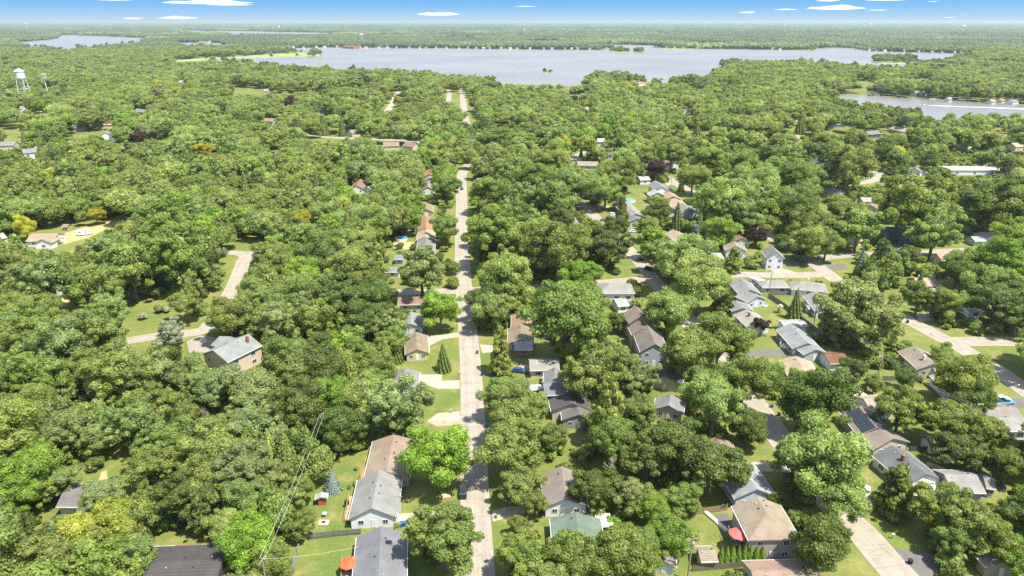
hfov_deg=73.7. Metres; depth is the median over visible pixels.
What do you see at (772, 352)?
driveway
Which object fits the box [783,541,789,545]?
window
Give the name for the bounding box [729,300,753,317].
house
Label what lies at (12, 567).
leafy tree
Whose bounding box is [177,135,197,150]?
leafy tree
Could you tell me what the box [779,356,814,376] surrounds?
house
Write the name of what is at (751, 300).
house
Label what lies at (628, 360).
leafy tree
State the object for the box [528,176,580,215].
leafy tree
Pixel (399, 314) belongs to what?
leafy tree
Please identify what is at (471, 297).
leafy tree
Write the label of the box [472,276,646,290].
road
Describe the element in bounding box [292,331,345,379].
leafy tree
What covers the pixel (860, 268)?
shrub
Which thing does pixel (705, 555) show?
shed
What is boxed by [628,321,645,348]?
house
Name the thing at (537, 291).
leafy tree
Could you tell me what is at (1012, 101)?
house
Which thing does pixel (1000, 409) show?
house
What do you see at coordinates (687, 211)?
house
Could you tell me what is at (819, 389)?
leafy tree
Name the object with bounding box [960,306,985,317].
garage
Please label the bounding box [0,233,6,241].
house
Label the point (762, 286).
house
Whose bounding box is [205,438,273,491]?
leafy tree
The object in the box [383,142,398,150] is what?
house
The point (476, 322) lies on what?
leafy tree
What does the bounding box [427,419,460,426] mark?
bare ground
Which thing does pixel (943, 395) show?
house
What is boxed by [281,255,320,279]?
leafy tree
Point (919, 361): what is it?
house
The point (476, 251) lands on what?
leafy tree
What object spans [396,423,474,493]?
leafy tree
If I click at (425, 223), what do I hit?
house
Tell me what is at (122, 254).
leafy tree
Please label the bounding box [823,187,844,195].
house
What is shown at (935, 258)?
house
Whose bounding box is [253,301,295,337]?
leafy tree
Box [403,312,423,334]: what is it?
house
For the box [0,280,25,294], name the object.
leafy tree
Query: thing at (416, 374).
driveway
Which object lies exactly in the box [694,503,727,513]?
fence
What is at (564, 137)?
leafy tree
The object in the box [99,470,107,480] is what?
field
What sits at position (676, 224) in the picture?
spruce tree
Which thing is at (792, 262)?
driveway
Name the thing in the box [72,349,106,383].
leafy tree
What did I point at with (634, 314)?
house
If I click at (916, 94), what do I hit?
house
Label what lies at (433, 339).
driveway
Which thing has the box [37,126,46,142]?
spruce tree
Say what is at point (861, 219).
leafy tree
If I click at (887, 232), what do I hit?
house
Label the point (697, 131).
spruce tree
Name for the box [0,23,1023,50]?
woodland
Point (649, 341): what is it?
house
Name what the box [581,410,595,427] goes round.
leafy tree
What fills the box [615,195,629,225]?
pine tree
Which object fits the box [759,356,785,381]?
leafy tree
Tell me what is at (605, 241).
leafy tree
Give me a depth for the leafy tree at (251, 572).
120.37 m
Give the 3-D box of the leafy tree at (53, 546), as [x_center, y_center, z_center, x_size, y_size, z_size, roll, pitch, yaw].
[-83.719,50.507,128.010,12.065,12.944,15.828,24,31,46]
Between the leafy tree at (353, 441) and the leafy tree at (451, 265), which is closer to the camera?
the leafy tree at (353, 441)
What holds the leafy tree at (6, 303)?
on the ground at (322, 556)
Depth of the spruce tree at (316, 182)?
405.14 m
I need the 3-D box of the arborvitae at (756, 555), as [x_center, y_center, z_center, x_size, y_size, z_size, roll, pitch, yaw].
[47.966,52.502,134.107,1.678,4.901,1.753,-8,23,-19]
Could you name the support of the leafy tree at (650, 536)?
on the ground at (322, 556)
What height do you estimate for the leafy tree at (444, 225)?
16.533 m
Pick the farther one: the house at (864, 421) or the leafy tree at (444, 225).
the leafy tree at (444, 225)
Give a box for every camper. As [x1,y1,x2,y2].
[76,229,90,235]
[749,276,763,284]
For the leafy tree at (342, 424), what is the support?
on the ground at (322, 556)
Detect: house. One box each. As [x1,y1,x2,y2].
[0,141,19,149]
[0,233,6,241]
[17,106,25,111]
[21,146,36,159]
[25,233,65,248]
[55,483,113,515]
[56,290,64,300]
[73,125,86,131]
[98,122,112,128]
[100,131,110,138]
[134,108,144,114]
[139,544,230,575]
[202,334,262,372]
[261,118,275,124]
[319,109,329,114]
[342,45,358,48]
[346,129,359,136]
[348,469,402,528]
[351,179,367,193]
[352,526,407,575]
[363,185,373,193]
[363,434,412,486]
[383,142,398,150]
[385,267,399,277]
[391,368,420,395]
[394,255,404,264]
[397,296,424,310]
[402,142,418,150]
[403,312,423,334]
[405,332,429,360]
[416,228,435,241]
[416,237,435,254]
[417,216,433,231]
[419,202,433,216]
[421,176,434,194]
[424,169,432,177]
[507,324,533,350]
[511,310,535,333]
[514,340,532,356]
[528,358,559,377]
[540,466,588,516]
[541,381,567,403]
[543,367,565,381]
[548,392,591,419]
[549,512,602,542]
[561,407,588,428]
[577,161,597,169]
[596,138,604,145]
[597,282,635,300]
[606,152,611,158]
[611,201,643,216]
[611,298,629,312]
[622,306,653,338]
[627,214,640,226]
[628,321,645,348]
[633,325,666,366]
[636,82,644,85]
[636,176,650,184]
[646,190,664,201]
[648,180,669,192]
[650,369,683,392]
[654,394,685,421]
[663,192,680,199]
[664,160,678,169]
[665,230,682,241]
[668,198,686,212]
[673,203,698,217]
[708,252,724,262]
[711,436,734,447]
[721,462,774,504]
[722,241,747,257]
[729,234,750,247]
[729,278,761,295]
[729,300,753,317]
[731,496,799,559]
[734,309,770,332]
[735,290,766,307]
[741,559,821,575]
[755,280,789,293]
[761,245,784,269]
[775,324,820,356]
[777,319,808,331]
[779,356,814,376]
[789,278,827,295]
[796,345,825,360]
[802,291,828,317]
[805,158,824,164]
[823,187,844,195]
[825,122,844,127]
[838,404,886,434]
[844,237,863,245]
[856,427,909,457]
[857,197,871,203]
[864,130,881,137]
[866,203,880,212]
[871,445,942,484]
[872,92,879,95]
[880,227,911,242]
[889,126,907,136]
[897,346,938,376]
[906,275,940,288]
[909,91,919,96]
[909,167,925,175]
[918,91,925,95]
[929,251,950,267]
[929,373,958,398]
[932,469,986,500]
[945,97,952,101]
[955,143,971,148]
[965,236,986,245]
[973,232,993,243]
[977,471,996,497]
[978,403,1023,421]
[987,99,996,103]
[990,416,1023,439]
[995,129,1009,136]
[996,98,1005,103]
[1005,99,1018,104]
[1005,142,1023,150]
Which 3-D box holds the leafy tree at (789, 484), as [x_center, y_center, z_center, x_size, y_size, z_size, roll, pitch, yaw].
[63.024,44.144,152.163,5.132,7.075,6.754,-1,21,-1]
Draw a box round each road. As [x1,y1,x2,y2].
[125,251,260,343]
[226,250,247,256]
[307,135,419,142]
[384,91,400,110]
[393,288,455,294]
[445,90,451,101]
[455,162,495,575]
[459,88,480,157]
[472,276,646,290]
[570,151,586,158]
[579,201,918,575]
[669,176,1023,396]
[727,271,822,277]
[817,247,976,259]
[860,171,883,184]
[951,337,1023,345]
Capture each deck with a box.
[341,569,352,575]
[344,493,352,522]
[360,457,367,478]
[726,525,744,548]
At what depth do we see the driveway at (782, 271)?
292.61 m
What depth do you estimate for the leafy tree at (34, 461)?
146.68 m
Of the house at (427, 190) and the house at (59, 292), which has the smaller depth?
the house at (59, 292)
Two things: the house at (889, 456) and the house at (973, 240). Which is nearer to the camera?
the house at (889, 456)
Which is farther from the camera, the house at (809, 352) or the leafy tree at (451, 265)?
the leafy tree at (451, 265)
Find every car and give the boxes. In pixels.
[459,485,466,498]
[512,366,526,373]
[793,523,803,530]
[864,485,870,491]
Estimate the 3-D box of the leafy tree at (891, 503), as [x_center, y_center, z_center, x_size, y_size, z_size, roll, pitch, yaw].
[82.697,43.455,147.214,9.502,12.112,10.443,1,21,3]
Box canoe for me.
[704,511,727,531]
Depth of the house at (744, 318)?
237.53 m
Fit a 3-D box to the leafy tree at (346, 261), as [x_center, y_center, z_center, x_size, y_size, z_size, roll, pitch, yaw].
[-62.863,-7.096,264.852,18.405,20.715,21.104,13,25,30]
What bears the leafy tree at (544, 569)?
on the ground at (322, 556)
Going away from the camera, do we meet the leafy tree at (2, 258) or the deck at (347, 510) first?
the deck at (347, 510)
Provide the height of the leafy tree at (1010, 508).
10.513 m
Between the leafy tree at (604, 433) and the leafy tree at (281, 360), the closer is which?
the leafy tree at (604, 433)
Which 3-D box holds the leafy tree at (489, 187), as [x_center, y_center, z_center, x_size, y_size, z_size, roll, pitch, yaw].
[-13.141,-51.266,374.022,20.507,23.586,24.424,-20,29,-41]
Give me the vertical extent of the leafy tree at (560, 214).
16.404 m
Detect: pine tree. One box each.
[486,324,511,375]
[582,376,625,453]
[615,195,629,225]
[690,224,699,247]
[709,273,734,312]
[721,246,743,273]
[870,238,890,260]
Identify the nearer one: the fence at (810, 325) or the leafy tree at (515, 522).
the leafy tree at (515, 522)
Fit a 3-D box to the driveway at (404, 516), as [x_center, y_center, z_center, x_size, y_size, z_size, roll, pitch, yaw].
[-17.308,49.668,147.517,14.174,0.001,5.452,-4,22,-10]
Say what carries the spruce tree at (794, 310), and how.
on the ground at (322, 556)
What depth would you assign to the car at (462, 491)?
153.49 m
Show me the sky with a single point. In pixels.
(11, 11)
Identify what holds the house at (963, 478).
on the ground at (322, 556)
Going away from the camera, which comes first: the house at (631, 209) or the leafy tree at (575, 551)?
the leafy tree at (575, 551)
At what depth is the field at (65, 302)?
259.49 m
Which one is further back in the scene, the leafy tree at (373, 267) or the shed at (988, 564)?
the leafy tree at (373, 267)
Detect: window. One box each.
[358,520,363,524]
[781,552,787,556]
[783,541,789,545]
[985,489,993,494]
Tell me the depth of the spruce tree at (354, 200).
376.98 m
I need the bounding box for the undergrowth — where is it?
[0,133,1023,575]
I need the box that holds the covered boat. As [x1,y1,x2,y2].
[529,384,541,390]
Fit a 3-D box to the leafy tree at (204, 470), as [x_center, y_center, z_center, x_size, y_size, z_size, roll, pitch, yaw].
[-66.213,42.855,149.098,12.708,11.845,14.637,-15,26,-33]
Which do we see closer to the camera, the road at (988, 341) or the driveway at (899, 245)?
the road at (988, 341)
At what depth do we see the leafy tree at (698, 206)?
355.58 m
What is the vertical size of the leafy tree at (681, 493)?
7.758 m
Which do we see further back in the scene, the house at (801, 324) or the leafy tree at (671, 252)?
the leafy tree at (671, 252)
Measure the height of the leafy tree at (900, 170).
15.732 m
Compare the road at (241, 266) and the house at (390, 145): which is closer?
the road at (241, 266)
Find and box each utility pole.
[258,555,265,575]
[685,536,698,575]
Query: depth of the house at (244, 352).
209.09 m
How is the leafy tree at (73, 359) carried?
on the ground at (322, 556)
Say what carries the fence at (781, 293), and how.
on the ground at (322, 556)
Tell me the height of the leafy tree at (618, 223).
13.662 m
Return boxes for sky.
[0,0,1023,22]
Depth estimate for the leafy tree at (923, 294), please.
243.18 m
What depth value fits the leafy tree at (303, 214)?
342.56 m
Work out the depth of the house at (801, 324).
235.24 m
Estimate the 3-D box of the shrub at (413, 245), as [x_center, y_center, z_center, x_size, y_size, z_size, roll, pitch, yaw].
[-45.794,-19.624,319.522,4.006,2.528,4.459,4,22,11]
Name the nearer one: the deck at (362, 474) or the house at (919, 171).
the deck at (362, 474)
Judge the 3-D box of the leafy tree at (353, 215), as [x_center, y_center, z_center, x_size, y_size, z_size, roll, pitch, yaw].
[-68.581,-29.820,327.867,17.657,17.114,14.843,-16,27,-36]
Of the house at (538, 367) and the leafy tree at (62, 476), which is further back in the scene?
the house at (538, 367)
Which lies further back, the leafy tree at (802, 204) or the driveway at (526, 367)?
the leafy tree at (802, 204)
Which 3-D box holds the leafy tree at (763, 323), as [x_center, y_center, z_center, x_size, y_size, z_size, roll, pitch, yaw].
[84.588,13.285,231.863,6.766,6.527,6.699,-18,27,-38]
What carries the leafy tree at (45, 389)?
on the ground at (322, 556)
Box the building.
[937,166,999,174]
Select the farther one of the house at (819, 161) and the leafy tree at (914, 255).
the house at (819, 161)
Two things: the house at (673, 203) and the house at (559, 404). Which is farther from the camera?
the house at (673, 203)
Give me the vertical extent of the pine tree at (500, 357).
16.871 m
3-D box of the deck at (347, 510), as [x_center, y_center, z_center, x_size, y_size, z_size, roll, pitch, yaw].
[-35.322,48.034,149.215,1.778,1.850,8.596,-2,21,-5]
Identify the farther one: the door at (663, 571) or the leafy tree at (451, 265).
the leafy tree at (451, 265)
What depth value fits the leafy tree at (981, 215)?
324.01 m
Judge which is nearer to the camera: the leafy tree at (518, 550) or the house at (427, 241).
the leafy tree at (518, 550)
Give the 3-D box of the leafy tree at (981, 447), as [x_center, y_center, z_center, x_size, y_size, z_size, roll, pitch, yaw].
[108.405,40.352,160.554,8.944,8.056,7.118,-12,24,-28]
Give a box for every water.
[22,35,144,48]
[178,43,222,44]
[187,30,327,34]
[218,45,969,85]
[839,94,1023,120]
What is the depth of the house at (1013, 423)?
174.97 m
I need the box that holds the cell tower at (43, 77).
[41,73,47,90]
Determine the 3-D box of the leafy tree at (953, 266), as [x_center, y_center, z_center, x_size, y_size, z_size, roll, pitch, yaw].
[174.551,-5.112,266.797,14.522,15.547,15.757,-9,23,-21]
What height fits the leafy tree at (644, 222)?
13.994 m
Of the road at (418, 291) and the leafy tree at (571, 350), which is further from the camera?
the road at (418, 291)
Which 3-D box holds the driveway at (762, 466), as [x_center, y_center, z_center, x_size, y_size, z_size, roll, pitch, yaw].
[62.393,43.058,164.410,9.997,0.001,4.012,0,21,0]
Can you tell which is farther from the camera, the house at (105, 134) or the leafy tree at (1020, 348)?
the house at (105, 134)
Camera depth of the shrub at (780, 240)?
316.01 m
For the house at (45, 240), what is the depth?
324.41 m
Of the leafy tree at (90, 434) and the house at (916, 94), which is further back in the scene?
the house at (916, 94)
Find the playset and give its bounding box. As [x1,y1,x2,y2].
[777,304,782,315]
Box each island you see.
[610,50,639,52]
[662,48,694,49]
[875,60,913,63]
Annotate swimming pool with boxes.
[395,236,406,241]
[626,198,634,202]
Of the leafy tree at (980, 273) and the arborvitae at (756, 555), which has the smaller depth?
the arborvitae at (756, 555)
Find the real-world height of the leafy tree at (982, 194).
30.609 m
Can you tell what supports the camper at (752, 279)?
on the ground at (322, 556)
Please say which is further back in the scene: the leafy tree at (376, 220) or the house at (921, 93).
the house at (921, 93)
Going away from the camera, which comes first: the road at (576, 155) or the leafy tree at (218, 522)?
the leafy tree at (218, 522)
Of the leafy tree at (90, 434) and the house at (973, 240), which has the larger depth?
the house at (973, 240)
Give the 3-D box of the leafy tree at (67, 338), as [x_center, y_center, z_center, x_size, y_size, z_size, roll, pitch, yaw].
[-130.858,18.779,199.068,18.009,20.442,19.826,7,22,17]
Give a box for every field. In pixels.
[59,299,68,307]
[63,214,127,243]
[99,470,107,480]
[394,241,416,250]
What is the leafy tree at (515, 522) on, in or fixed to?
on the ground at (322, 556)
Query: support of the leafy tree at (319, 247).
on the ground at (322, 556)
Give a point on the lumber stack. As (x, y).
(446, 496)
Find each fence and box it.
[176,542,213,545]
[292,544,298,565]
[308,528,360,539]
[692,561,743,571]
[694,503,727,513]
[768,293,840,349]
[770,291,790,294]
[882,375,913,380]
[909,446,949,452]
[925,462,945,468]
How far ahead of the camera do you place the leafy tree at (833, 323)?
220.87 m
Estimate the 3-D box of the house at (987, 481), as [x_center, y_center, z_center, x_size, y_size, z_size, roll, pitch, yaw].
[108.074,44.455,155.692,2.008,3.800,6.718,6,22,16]
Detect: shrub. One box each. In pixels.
[137,312,147,318]
[153,304,164,311]
[393,243,403,248]
[409,243,416,249]
[445,275,458,287]
[626,278,641,287]
[633,286,642,294]
[649,196,660,207]
[659,197,670,204]
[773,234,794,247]
[788,248,807,255]
[853,259,878,276]
[903,261,917,272]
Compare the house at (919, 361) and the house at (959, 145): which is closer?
the house at (919, 361)
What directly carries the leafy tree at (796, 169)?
on the ground at (322, 556)
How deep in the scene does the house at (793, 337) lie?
222.75 m
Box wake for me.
[930,105,1019,108]
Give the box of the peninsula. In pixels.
[176,52,319,61]
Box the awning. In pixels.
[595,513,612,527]
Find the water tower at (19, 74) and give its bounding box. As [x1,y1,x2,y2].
[13,68,29,91]
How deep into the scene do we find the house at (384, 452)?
161.63 m
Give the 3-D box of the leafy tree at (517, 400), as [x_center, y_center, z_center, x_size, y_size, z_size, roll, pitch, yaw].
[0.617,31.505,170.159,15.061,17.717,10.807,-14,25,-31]
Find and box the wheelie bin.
[907,558,913,564]
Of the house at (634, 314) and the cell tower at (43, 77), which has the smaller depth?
the house at (634, 314)
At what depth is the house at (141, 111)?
780.10 m
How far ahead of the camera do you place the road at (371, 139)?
618.63 m
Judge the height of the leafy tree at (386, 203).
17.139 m
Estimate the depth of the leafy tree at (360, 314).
219.81 m
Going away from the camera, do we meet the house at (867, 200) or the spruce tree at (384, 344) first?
the spruce tree at (384, 344)
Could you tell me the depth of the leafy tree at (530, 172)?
400.66 m
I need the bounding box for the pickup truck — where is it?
[993,397,1015,404]
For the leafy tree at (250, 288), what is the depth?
239.32 m
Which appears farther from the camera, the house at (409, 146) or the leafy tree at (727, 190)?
the house at (409, 146)
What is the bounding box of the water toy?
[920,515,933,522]
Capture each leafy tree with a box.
[0,198,44,233]
[0,254,13,270]
[0,263,35,289]
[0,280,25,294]
[0,291,28,312]
[0,306,28,332]
[0,326,26,356]
[0,348,70,391]
[0,359,10,393]
[0,393,46,427]
[0,397,52,458]
[0,435,66,502]
[0,441,18,463]
[0,473,43,512]
[0,495,27,574]
[0,552,22,575]
[0,556,64,575]
[2,251,33,269]
[6,252,79,308]
[8,523,106,574]
[11,214,36,237]
[11,307,64,342]
[13,292,63,317]
[13,315,99,369]
[18,375,57,401]
[36,406,89,452]
[41,462,83,501]
[52,309,80,332]
[55,499,110,542]
[56,534,146,575]
[59,254,86,269]
[59,348,94,382]
[62,263,126,309]
[62,300,127,358]
[69,418,116,455]
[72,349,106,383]
[75,474,125,515]
[76,343,155,405]
[80,232,132,261]
[81,286,130,323]
[86,207,106,224]
[92,495,151,543]
[93,231,163,301]
[99,240,111,266]
[101,393,169,448]
[113,532,158,570]
[118,441,185,487]
[125,348,185,389]
[125,381,178,415]
[127,197,186,242]
[131,130,145,141]
[133,415,198,451]
[135,220,212,280]
[149,466,215,523]
[151,316,185,346]
[166,291,201,322]
[176,415,250,464]
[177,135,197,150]
[185,363,212,391]
[185,454,224,504]
[192,141,216,155]
[192,363,248,407]
[198,292,252,336]
[200,507,240,550]
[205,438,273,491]
[211,367,289,410]
[212,507,275,571]
[220,477,259,511]
[222,399,287,444]
[226,568,263,575]
[235,276,270,304]
[243,264,269,278]
[248,241,291,266]
[248,458,290,492]
[248,542,294,575]
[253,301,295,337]
[254,290,289,307]
[261,334,307,387]
[266,374,326,424]
[271,248,311,273]
[271,276,318,302]
[275,474,315,510]
[278,507,316,541]
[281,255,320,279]
[281,297,345,338]
[283,290,322,308]
[289,335,311,350]
[292,230,337,273]
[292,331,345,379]
[293,209,312,222]
[306,271,372,326]
[308,189,341,223]
[311,374,349,413]
[316,404,370,452]
[321,230,340,236]
[322,437,343,455]
[323,243,367,280]
[329,234,340,250]
[333,224,377,252]
[338,370,380,413]
[341,432,359,453]
[342,205,390,243]
[342,234,372,254]
[343,298,383,341]
[343,338,375,364]
[348,208,362,218]
[348,269,378,282]
[352,348,397,378]
[358,261,389,282]
[359,275,394,310]
[362,202,391,234]
[362,373,436,434]
[365,366,388,380]
[372,309,407,334]
[375,325,407,351]
[380,199,411,207]
[385,306,409,314]
[393,96,400,105]
[393,500,484,575]
[396,245,445,295]
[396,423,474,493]
[420,289,463,332]
[428,211,458,245]
[431,176,462,202]
[446,260,460,274]
[460,202,523,255]
[464,284,503,316]
[467,241,492,259]
[470,174,512,205]
[470,291,516,332]
[471,414,545,470]
[472,314,488,328]
[475,376,516,409]
[476,250,535,299]
[477,128,512,145]
[477,263,483,279]
[489,377,539,424]
[493,526,554,575]
[497,462,548,505]
[499,200,529,224]
[504,284,527,312]
[506,514,533,533]
[509,233,550,279]
[513,160,553,185]
[515,279,612,363]
[519,559,579,575]
[522,203,548,222]
[522,489,550,516]
[525,189,552,211]
[525,391,549,417]
[527,220,593,281]
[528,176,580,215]
[530,286,543,309]
[536,138,568,169]
[538,421,568,451]
[542,528,605,575]
[548,205,578,227]
[555,133,571,146]
[556,168,599,209]
[557,258,604,282]
[557,339,630,400]
[561,340,595,363]
[566,466,623,505]
[574,280,611,311]
[577,219,602,238]
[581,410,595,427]
[583,225,634,262]
[588,408,636,466]
[590,173,623,210]
[590,522,660,575]
[595,156,638,191]
[598,337,639,371]
[600,215,627,233]
[608,311,625,332]
[613,476,653,518]
[616,358,662,392]
[617,431,676,481]
[620,390,656,433]
[627,521,669,569]
[632,215,662,233]
[632,493,671,519]
[641,202,670,223]
[642,235,670,275]
[642,416,707,463]
[645,286,699,340]
[646,158,669,180]
[648,511,699,556]
[653,255,674,283]
[655,232,719,277]
[656,137,688,171]
[659,322,724,379]
[659,480,703,512]
[668,254,732,316]
[673,434,753,497]
[677,163,712,195]
[677,370,745,438]
[682,364,743,403]
[687,143,732,172]
[690,183,716,219]
[690,311,757,369]
[693,176,749,219]
[703,216,740,244]
[711,196,768,234]
[714,355,778,403]
[722,407,768,447]
[725,164,759,203]
[746,227,766,246]
[747,162,781,195]
[751,317,772,335]
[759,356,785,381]
[766,491,791,510]
[768,438,813,473]
[772,367,864,428]
[776,190,820,222]
[777,156,820,185]
[778,409,872,504]
[781,472,808,499]
[784,180,820,203]
[785,207,826,234]
[788,367,809,379]
[788,512,853,573]
[789,224,826,262]
[808,474,872,523]
[812,271,884,339]
[814,166,837,185]
[817,301,860,345]
[819,226,846,260]
[820,194,857,216]
[822,214,845,234]
[823,145,878,193]
[834,202,885,251]
[836,366,861,378]
[838,356,869,382]
[839,292,906,354]
[861,373,885,394]
[870,463,917,522]
[871,174,947,243]
[872,384,929,432]
[881,166,908,182]
[893,363,923,387]
[895,244,921,263]
[898,279,938,316]
[899,481,984,539]
[902,207,967,259]
[910,190,963,231]
[914,398,999,440]
[926,431,988,470]
[929,341,956,358]
[929,518,984,554]
[931,352,1000,394]
[932,253,975,289]
[932,286,969,317]
[938,499,1018,557]
[949,246,980,265]
[949,378,997,414]
[955,177,1023,231]
[959,262,1023,310]
[963,280,1023,319]
[963,444,989,472]
[965,413,1019,447]
[970,190,1023,225]
[975,235,1023,276]
[980,445,1023,486]
[987,216,1023,250]
[992,489,1023,531]
[993,296,1023,336]
[999,533,1023,575]
[1013,334,1023,360]
[1018,327,1023,342]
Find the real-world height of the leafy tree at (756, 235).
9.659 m
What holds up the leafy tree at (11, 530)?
on the ground at (322, 556)
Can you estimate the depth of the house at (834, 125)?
683.01 m
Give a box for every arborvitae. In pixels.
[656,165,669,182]
[717,546,724,562]
[724,546,730,562]
[729,546,735,562]
[735,545,741,561]
[741,545,747,559]
[747,544,753,559]
[752,545,759,559]
[759,546,765,559]
[779,222,790,236]
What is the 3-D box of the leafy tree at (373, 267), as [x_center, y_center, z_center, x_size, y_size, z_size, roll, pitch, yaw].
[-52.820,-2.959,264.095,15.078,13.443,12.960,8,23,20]
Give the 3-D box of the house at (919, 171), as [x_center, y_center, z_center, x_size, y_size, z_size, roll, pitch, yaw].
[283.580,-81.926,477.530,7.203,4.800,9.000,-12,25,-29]
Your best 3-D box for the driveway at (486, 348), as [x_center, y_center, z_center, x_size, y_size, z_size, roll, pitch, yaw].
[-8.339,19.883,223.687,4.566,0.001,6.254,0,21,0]
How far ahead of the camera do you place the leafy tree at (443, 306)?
229.06 m
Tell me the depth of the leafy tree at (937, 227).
298.93 m
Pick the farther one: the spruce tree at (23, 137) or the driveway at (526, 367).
the spruce tree at (23, 137)
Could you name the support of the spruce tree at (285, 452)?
on the ground at (322, 556)
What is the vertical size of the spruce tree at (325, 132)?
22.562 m
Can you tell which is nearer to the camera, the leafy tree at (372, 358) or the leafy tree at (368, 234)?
the leafy tree at (372, 358)
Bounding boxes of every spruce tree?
[21,128,27,142]
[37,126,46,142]
[241,169,249,195]
[264,428,276,459]
[274,430,300,482]
[297,424,313,476]
[311,157,317,181]
[313,172,319,187]
[318,114,330,135]
[321,469,343,496]
[338,114,346,136]
[343,210,349,224]
[352,193,357,202]
[357,115,364,135]
[380,333,391,359]
[391,332,404,365]
[435,342,452,373]
[668,201,683,232]
[677,179,684,191]
[693,120,701,136]
[695,214,706,237]
[784,288,803,319]
[794,115,804,134]
[851,248,864,274]
[917,271,923,286]
[997,88,1003,98]
[1005,157,1014,176]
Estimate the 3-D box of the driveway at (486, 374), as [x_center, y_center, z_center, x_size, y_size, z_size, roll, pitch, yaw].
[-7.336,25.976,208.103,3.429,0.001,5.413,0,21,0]
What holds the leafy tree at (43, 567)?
on the ground at (322, 556)
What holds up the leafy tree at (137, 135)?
on the ground at (322, 556)
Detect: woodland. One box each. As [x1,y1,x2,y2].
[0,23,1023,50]
[52,47,1018,80]
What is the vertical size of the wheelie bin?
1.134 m
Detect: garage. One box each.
[818,352,846,370]
[854,395,891,418]
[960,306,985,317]
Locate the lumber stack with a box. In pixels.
[442,493,450,499]
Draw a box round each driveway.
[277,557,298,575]
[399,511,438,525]
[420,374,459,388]
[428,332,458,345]
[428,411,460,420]
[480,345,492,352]
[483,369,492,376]
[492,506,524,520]
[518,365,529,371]
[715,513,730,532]
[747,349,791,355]
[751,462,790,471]
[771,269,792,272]
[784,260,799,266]
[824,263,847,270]
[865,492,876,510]
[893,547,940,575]
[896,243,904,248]
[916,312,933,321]
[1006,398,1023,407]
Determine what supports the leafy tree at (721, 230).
on the ground at (322, 556)
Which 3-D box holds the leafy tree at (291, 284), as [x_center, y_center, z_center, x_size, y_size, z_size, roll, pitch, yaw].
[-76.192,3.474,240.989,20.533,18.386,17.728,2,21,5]
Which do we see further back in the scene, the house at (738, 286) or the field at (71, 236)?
the field at (71, 236)
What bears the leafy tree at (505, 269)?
on the ground at (322, 556)
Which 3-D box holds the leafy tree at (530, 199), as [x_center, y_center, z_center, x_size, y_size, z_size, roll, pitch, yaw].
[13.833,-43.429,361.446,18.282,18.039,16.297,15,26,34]
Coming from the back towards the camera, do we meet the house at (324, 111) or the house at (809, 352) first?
the house at (324, 111)
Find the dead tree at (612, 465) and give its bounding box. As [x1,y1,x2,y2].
[604,457,615,470]
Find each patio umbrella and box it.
[339,556,355,569]
[729,527,745,540]
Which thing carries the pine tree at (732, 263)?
on the ground at (322, 556)
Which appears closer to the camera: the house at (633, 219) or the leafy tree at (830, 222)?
the leafy tree at (830, 222)
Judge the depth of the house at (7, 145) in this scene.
569.70 m
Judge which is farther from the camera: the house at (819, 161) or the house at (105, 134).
the house at (105, 134)
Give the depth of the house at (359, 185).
425.50 m
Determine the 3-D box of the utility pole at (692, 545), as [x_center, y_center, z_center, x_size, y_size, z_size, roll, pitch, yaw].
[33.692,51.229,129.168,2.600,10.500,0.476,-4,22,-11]
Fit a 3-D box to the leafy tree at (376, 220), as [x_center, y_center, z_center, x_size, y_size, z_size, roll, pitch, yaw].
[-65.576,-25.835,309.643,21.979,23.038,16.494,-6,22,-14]
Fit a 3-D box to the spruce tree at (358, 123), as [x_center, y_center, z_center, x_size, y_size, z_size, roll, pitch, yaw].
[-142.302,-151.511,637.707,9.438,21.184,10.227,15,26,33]
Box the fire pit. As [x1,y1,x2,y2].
[318,520,329,524]
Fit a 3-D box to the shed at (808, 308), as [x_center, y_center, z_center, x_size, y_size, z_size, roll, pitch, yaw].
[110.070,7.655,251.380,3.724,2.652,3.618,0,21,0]
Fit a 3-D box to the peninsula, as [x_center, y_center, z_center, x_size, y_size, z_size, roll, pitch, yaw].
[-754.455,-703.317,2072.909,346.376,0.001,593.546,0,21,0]
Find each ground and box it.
[0,30,1023,575]
[187,336,215,352]
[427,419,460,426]
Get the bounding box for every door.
[371,519,375,527]
[661,565,665,573]
[768,552,773,559]
[998,567,1004,575]
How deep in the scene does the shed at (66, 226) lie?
349.82 m
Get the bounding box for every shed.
[61,224,71,229]
[315,492,327,505]
[655,548,676,575]
[695,546,718,564]
[804,305,811,312]
[919,436,934,453]
[975,552,1013,575]
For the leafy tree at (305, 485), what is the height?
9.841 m
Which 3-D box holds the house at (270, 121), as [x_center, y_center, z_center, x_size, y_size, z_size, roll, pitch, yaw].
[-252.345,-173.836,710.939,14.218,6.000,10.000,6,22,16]
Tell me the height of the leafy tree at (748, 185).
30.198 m
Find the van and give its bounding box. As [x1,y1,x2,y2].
[644,266,655,271]
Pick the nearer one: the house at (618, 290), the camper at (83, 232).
the house at (618, 290)
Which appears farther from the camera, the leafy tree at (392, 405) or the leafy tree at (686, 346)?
the leafy tree at (686, 346)
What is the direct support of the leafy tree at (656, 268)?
on the ground at (322, 556)
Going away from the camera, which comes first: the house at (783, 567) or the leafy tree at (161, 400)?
the house at (783, 567)
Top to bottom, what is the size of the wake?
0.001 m
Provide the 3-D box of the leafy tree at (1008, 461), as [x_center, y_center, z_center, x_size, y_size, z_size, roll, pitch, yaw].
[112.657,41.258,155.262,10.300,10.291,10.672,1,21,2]
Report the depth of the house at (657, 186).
413.03 m

